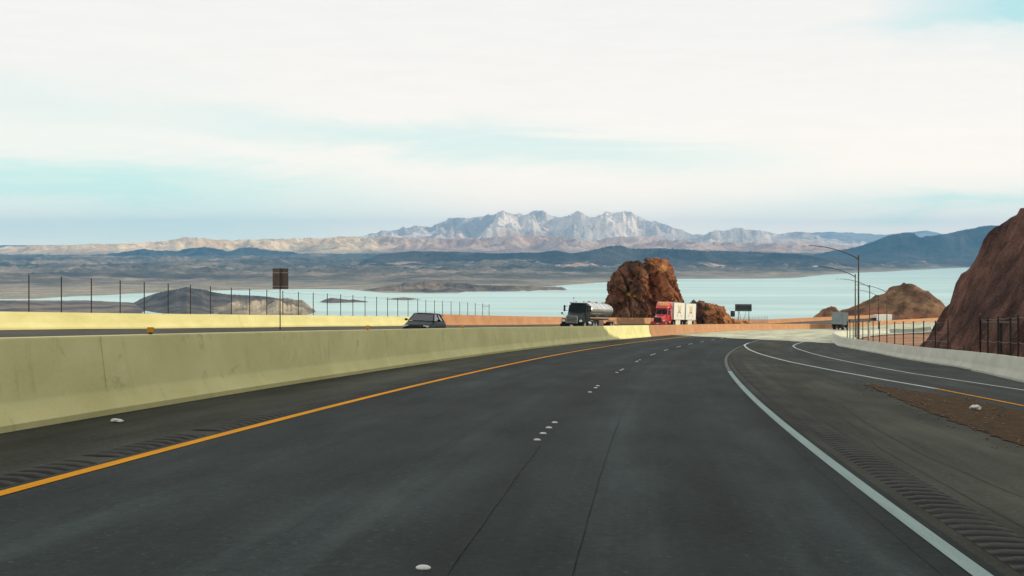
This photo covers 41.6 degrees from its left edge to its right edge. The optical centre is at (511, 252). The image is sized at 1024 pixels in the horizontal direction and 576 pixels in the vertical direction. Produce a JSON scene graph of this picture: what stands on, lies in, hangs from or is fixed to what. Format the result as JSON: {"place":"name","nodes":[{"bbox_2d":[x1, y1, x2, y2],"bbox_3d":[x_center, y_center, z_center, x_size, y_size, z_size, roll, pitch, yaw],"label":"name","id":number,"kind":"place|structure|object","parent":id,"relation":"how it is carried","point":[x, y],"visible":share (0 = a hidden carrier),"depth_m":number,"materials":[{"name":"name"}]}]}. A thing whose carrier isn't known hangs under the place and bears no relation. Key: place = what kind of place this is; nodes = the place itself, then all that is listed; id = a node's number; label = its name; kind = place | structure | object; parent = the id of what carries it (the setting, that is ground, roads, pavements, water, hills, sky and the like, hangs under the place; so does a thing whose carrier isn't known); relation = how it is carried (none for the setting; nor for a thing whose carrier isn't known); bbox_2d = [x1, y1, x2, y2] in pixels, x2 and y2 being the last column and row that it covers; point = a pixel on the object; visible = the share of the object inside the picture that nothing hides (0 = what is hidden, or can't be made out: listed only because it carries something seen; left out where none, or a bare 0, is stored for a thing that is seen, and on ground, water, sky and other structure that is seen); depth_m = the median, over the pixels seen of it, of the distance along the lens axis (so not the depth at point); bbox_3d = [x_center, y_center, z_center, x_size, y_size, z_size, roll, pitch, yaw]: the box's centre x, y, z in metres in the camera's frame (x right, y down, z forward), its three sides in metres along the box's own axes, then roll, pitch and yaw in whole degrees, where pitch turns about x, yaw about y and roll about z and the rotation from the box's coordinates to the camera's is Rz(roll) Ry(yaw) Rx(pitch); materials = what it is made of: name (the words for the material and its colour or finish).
{"place":"outdoors","nodes":[
{"label":"outdoors","id":0,"kind":"place"},
{"bbox_2d":[0,300,143,313],"bbox_3d":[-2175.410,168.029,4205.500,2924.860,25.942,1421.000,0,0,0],"label":"shore","id":1,"kind":"structure","parent":0,"point":[76,306],"depth_m":4163.35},
{"bbox_2d":[133,287,279,313],"bbox_3d":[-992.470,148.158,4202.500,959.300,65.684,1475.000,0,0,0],"label":"knoll","id":2,"kind":"structure","parent":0,"point":[179,301],"depth_m":4151.58,"materials":[{"name":"grey stone"}]},
{"bbox_2d":[92,246,338,256],"bbox_3d":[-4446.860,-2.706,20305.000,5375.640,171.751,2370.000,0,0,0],"label":"hills","id":3,"kind":"structure","parent":0,"point":[204,251],"depth_m":20119.97,"materials":[{"name":"grey stone"}]},
{"bbox_2d":[212,298,315,314],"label":"hill","id":4,"kind":"structure","parent":0,"point":[290,306],"depth_m":3832.69,"materials":[{"name":"stone"}]},
{"bbox_2d":[321,298,361,302],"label":"island","id":5,"kind":"structure","parent":0,"point":[333,300],"depth_m":4676.78,"materials":[{"name":"grey stone"}]},
{"bbox_2d":[385,297,415,299],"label":"island","id":6,"kind":"structure","parent":0,"point":[403,298],"depth_m":4960.15,"materials":[{"name":"grey stone"}]},
{"bbox_2d":[0,235,848,254],"bbox_3d":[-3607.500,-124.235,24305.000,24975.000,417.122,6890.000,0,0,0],"label":"badlands","id":7,"kind":"structure","parent":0,"point":[390,244],"depth_m":23553.99,"materials":[{"name":"beige stone"}]},
{"bbox_2d":[0,318,903,337],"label":"oncoming road","id":8,"kind":"structure","parent":0,"point":[44,332],"depth_m":69.06,"materials":[{"name":"grey asphalt"}]},
{"bbox_2d":[0,312,442,329],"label":"parapet wall","id":9,"kind":"structure","parent":8,"relation":"on","point":[32,320],"depth_m":68.90,"materials":[{"name":"yellow concrete"}]},
{"bbox_2d":[273,268,287,329],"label":"road sign","id":10,"kind":"object","parent":8,"relation":"on","point":[280,278],"visible":1,"depth_m":77.98,"materials":[{"name":"metal"}]},
{"bbox_2d":[402,312,445,328],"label":"car","id":11,"kind":"object","parent":8,"relation":"on","point":[421,320],"visible":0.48,"depth_m":79.50,"materials":[{"name":"paint"}]},
{"bbox_2d":[560,301,614,325],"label":"tanker lorry","id":12,"kind":"object","parent":8,"relation":"on","point":[581,313],"visible":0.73,"depth_m":142.92,"materials":[{"name":"silver paint"}]},
{"bbox_2d":[440,314,872,324],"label":"parapet wall","id":13,"kind":"structure","parent":8,"relation":"on","point":[449,319],"depth_m":168.29,"materials":[{"name":"concrete"}]},
{"bbox_2d":[0,275,488,316],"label":"post fence","id":14,"kind":"object","parent":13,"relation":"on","point":[91,280],"visible":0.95,"depth_m":77.27,"materials":[{"name":"metal"}]},
{"bbox_2d":[735,304,751,319],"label":"billboard sign","id":15,"kind":"object","parent":13,"relation":"on","point":[742,307],"visible":0.88,"depth_m":312.00,"materials":[{"name":"black metal"}]},
{"bbox_2d":[650,302,695,324],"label":"trailer lorry","id":16,"kind":"object","parent":8,"relation":"on","point":[673,313],"visible":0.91,"depth_m":218.53,"materials":[{"name":"white paint"}]},
{"bbox_2d":[730,311,734,318],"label":"road sign","id":17,"kind":"object","parent":8,"relation":"on","point":[732,314],"visible":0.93,"depth_m":285.00,"materials":[{"name":"black metal"}]},
{"bbox_2d":[734,316,767,323],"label":"picket railing","id":18,"kind":"object","parent":8,"relation":"on","point":[755,319],"visible":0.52,"depth_m":304.74,"materials":[{"name":"grey metal"}]},
{"bbox_2d":[870,314,891,320],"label":"box truck","id":19,"kind":"object","parent":8,"relation":"on","point":[882,317],"visible":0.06,"depth_m":425.35,"materials":[{"name":"white paint"}]},
{"bbox_2d":[366,280,566,291],"bbox_3d":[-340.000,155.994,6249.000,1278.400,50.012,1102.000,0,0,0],"label":"peninsula","id":20,"kind":"object","parent":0,"point":[431,286],"visible":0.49,"depth_m":6143.83},
{"bbox_2d":[0,268,968,318],"bbox_3d":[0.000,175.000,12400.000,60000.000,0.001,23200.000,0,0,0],"label":"lake","id":21,"kind":"structure","parent":0,"point":[787,298],"depth_m":5317.82,"materials":[{"name":"liquid"}]},
{"bbox_2d":[0,245,969,298],"bbox_3d":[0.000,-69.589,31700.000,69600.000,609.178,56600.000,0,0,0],"label":"terrain","id":22,"kind":"structure","parent":0,"point":[255,272],"depth_m":9588.63,"materials":[{"name":"grey soil"}]},
{"bbox_2d":[0,321,1023,575],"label":"road","id":23,"kind":"structure","parent":0,"point":[706,471],"depth_m":13.53,"materials":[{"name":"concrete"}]},
{"bbox_2d":[0,459,96,487],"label":"rumble strip","id":24,"kind":"object","parent":23,"relation":"on","point":[19,476],"visible":1,"depth_m":12.49,"materials":[{"name":"asphalt"}]},
{"bbox_2d":[110,418,123,421],"bbox_3d":[-5.315,2.256,18.126,0.185,0.044,0.143,2,-3,6],"label":"paper scrap","id":25,"kind":"object","parent":23,"relation":"on","point":[116,420],"visible":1,"depth_m":18.07,"materials":[{"name":"white paper"}]},
{"bbox_2d":[82,433,203,456],"bbox_3d":[-4.128,2.179,15.346,0.402,0.173,2.777,0,0,6],"label":"rumble strip","id":26,"kind":"object","parent":23,"relation":"on","point":[125,450],"visible":1,"depth_m":15.02,"materials":[{"name":"asphalt"}]},
{"bbox_2d":[0,325,650,432],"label":"median barrier","id":27,"kind":"object","parent":23,"relation":"on","point":[47,380],"visible":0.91,"depth_m":23.65,"materials":[{"name":"beige concrete"}]},
{"bbox_2d":[147,327,153,333],"bbox_3d":[-5.856,1.274,21.832,0.110,0.115,0.060,0,0,6],"label":"barrier reflector","id":28,"kind":"object","parent":27,"relation":"on","point":[150,330],"visible":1,"depth_m":21.82,"materials":[{"name":"orange plastic"}]},
{"bbox_2d":[193,350,576,430],"bbox_3d":[-0.543,3.688,43.694,0.768,2.842,53.297,0,0,8],"label":"rumble strip","id":29,"kind":"object","parent":23,"relation":"on","point":[227,425],"visible":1,"depth_m":23.54,"materials":[{"name":"asphalt"}]},
{"bbox_2d":[0,329,816,495],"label":"yellow line","id":30,"kind":"object","parent":23,"relation":"on","point":[48,480],"visible":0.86,"depth_m":15.67,"materials":[{"name":"paint"}]},
{"bbox_2d":[416,565,430,569],"bbox_3d":[-0.551,1.955,8.373,0.096,0.022,0.096,1,-3,5],"label":"lane marker","id":31,"kind":"object","parent":23,"relation":"on","point":[422,567],"visible":1,"depth_m":8.34,"materials":[{"name":"white plastic"}]},
{"bbox_2d":[447,448,538,575],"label":"pavement crack","id":32,"kind":"object","parent":23,"relation":"on","point":[485,521],"visible":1,"depth_m":10.13,"materials":[{"name":"black asphalt"}]},
{"bbox_2d":[572,423,618,575],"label":"pavement crack","id":33,"kind":"object","parent":23,"relation":"on","point":[589,514],"visible":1,"depth_m":10.63,"materials":[{"name":"black asphalt"}]},
{"bbox_2d":[725,345,742,369],"bbox_3d":[12.954,5.827,78.347,0.710,3.371,63.214,0,0,10],"label":"white line","id":34,"kind":"object","parent":23,"relation":"on","point":[726,364],"visible":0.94,"depth_m":62.67,"materials":[{"name":"paint"}]},
{"bbox_2d":[649,318,937,336],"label":"median barrier","id":35,"kind":"object","parent":23,"relation":"on","point":[659,330],"visible":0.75,"depth_m":226.40,"materials":[{"name":"concrete"}]},
{"bbox_2d":[801,244,859,338],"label":"street lamp","id":36,"kind":"object","parent":23,"relation":"on","point":[858,332],"visible":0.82,"depth_m":149.93,"materials":[{"name":"metal"}]},
{"bbox_2d":[812,266,855,336],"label":"street lamp","id":37,"kind":"object","parent":23,"relation":"on","point":[855,293],"visible":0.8,"depth_m":199.91,"materials":[{"name":"metal"}]},
{"bbox_2d":[744,343,937,388],"bbox_3d":[15.450,5.906,78.471,2.086,4.211,82.059,0,0,6],"label":"white line","id":38,"kind":"object","parent":23,"relation":"on","point":[833,370],"visible":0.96,"depth_m":51.32,"materials":[{"name":"paint"}]},
{"bbox_2d":[832,312,849,329],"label":"box truck","id":39,"kind":"object","parent":23,"relation":"on","point":[839,319],"visible":0.92,"depth_m":311.60,"materials":[{"name":"grey paint"}]},
{"bbox_2d":[759,419,940,573],"bbox_3d":[3.450,2.440,15.496,0.024,0.819,15.726,0,0,6],"label":"pavement crack","id":40,"kind":"object","parent":23,"relation":"on","point":[870,514],"visible":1,"depth_m":10.98,"materials":[{"name":"black asphalt"}]},
{"bbox_2d":[835,278,869,321],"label":"street lamp","id":41,"kind":"object","parent":23,"relation":"on","point":[869,296],"visible":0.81,"depth_m":249.93,"materials":[{"name":"metal"}]},
{"bbox_2d":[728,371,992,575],"bbox_3d":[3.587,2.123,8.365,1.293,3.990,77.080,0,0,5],"label":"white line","id":42,"kind":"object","parent":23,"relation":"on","point":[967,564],"visible":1,"depth_m":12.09,"materials":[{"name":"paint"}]},
{"bbox_2d":[853,289,878,328],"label":"street lamp","id":43,"kind":"object","parent":23,"relation":"on","point":[878,308],"visible":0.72,"depth_m":324.91,"materials":[{"name":"metal"}]},
{"bbox_2d":[856,284,886,321],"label":"street lamp","id":44,"kind":"object","parent":23,"relation":"on","point":[886,300],"visible":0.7,"depth_m":267.99,"materials":[{"name":"metal"}]},
{"bbox_2d":[731,354,1023,574],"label":"rumble strip","id":45,"kind":"object","parent":23,"relation":"on","point":[1000,542],"visible":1,"depth_m":13.23,"materials":[{"name":"asphalt"}]},
{"bbox_2d":[830,326,976,369],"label":"roadside barrier","id":46,"kind":"object","parent":23,"relation":"on","point":[959,358],"visible":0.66,"depth_m":82.80,"materials":[{"name":"grey concrete"}]},
{"bbox_2d":[847,320,948,348],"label":"post fence","id":47,"kind":"object","parent":46,"relation":"on","point":[923,331],"visible":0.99,"depth_m":88.78,"materials":[{"name":"metal"}]},
{"bbox_2d":[793,335,1021,389],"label":"white line","id":48,"kind":"object","parent":23,"relation":"on","point":[896,370],"visible":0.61,"depth_m":54.46,"materials":[{"name":"paint"}]},
{"bbox_2d":[794,376,1022,526],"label":"pavement crack","id":49,"kind":"object","parent":23,"relation":"on","point":[920,471],"visible":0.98,"depth_m":14.35,"materials":[{"name":"black asphalt"}]},
{"bbox_2d":[842,405,1016,494],"bbox_3d":[5.659,2.680,18.761,0.528,1.085,20.641,0,0,6],"label":"pavement crack","id":50,"kind":"object","parent":23,"relation":"on","point":[929,457],"visible":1,"depth_m":16.98,"materials":[{"name":"black asphalt"}]},
{"bbox_2d":[864,383,1023,444],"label":"gravel strip","id":51,"kind":"object","parent":23,"relation":"on","point":[1013,424],"visible":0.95,"depth_m":26.75,"materials":[{"name":"brown gravel"}]},
{"bbox_2d":[850,382,1023,453],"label":"gravel stones","id":52,"kind":"object","parent":51,"relation":"on","point":[999,415],"visible":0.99,"depth_m":27.67,"materials":[{"name":"gravel"}]},
{"bbox_2d":[969,405,981,408],"bbox_3d":[9.462,3.155,27.497,0.254,0.098,0.188,2,-3,7],"label":"plastic bag","id":53,"kind":"object","parent":51,"relation":"on","point":[975,407],"visible":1,"depth_m":27.44,"materials":[{"name":"white plastic"}]},
{"bbox_2d":[934,388,1023,405],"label":"yellow line","id":54,"kind":"object","parent":23,"relation":"on","point":[982,397],"visible":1,"depth_m":32.88,"materials":[{"name":"paint"}]},
{"bbox_2d":[971,352,1023,382],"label":"roadside barrier","id":55,"kind":"object","parent":23,"relation":"on","point":[1006,366],"visible":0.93,"depth_m":51.42,"materials":[{"name":"grey concrete"}]},
{"bbox_2d":[979,315,1021,356],"bbox_3d":[18.404,3.058,49.158,0.244,2.620,19.066,0,0,11],"label":"post fence","id":56,"kind":"object","parent":55,"relation":"on","point":[988,341],"visible":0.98,"depth_m":53.67,"materials":[{"name":"metal"}]},
{"bbox_2d":[0,0,1023,244],"label":"sky","id":57,"kind":"structure","parent":0,"point":[122,121],"materials":[{"name":"white"}]},
{"bbox_2d":[275,245,864,271],"bbox_3d":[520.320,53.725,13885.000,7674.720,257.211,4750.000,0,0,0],"label":"mesa","id":58,"kind":"structure","parent":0,"point":[612,255],"depth_m":13319.49,"materials":[{"name":"stone"}]},
{"bbox_2d":[360,210,866,247],"bbox_3d":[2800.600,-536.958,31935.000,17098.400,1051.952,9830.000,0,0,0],"label":"mountains","id":59,"kind":"structure","parent":0,"point":[575,225],"depth_m":31382.98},
{"bbox_2d":[814,306,839,316],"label":"knoll","id":60,"kind":"structure","parent":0,"point":[826,312],"depth_m":454.73,"materials":[{"name":"brown stone"}]},
{"bbox_2d":[807,231,940,242],"bbox_3d":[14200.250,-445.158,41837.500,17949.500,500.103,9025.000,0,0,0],"label":"mountains","id":61,"kind":"structure","parent":0,"point":[856,237],"depth_m":41289.22,"materials":[{"name":"stone"}]},
{"bbox_2d":[840,283,945,318],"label":"hill","id":62,"kind":"structure","parent":0,"point":[908,301],"depth_m":470.91,"materials":[{"name":"brown stone"}]},
{"bbox_2d":[860,332,930,346],"bbox_3d":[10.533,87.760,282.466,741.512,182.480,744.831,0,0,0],"label":"ground","id":63,"kind":"structure","parent":0,"point":[908,340],"depth_m":212.92,"materials":[{"name":"brown soil"}]},
{"bbox_2d":[604,257,683,317],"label":"rock outcrop","id":64,"kind":"object","parent":63,"relation":"on","point":[637,289],"visible":0.73,"depth_m":247.46,"materials":[{"name":"brown stone"}]},
{"bbox_2d":[690,299,748,323],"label":"rock outcrop","id":65,"kind":"object","parent":63,"relation":"on","point":[709,313],"visible":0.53,"depth_m":274.99,"materials":[{"name":"brown stone"}]},
{"bbox_2d":[983,321,1016,354],"bbox_3d":[21.151,4.172,58.317,1.500,2.340,0.148,0,0,9],"label":"gate post","id":66,"kind":"object","parent":63,"relation":"on","point":[1000,336],"visible":0.58,"depth_m":58.25,"materials":[{"name":"metal"}]},
{"bbox_2d":[811,225,997,266],"bbox_3d":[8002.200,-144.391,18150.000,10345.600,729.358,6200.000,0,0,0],"label":"dark mountains","id":67,"kind":"structure","parent":0,"point":[960,248],"depth_m":17852.41,"materials":[{"name":"blue stone"}]},
{"bbox_2d":[919,208,1023,356],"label":"hillside","id":68,"kind":"structure","parent":0,"point":[990,283],"depth_m":109.05,"materials":[{"name":"brown stone"}]}
]}

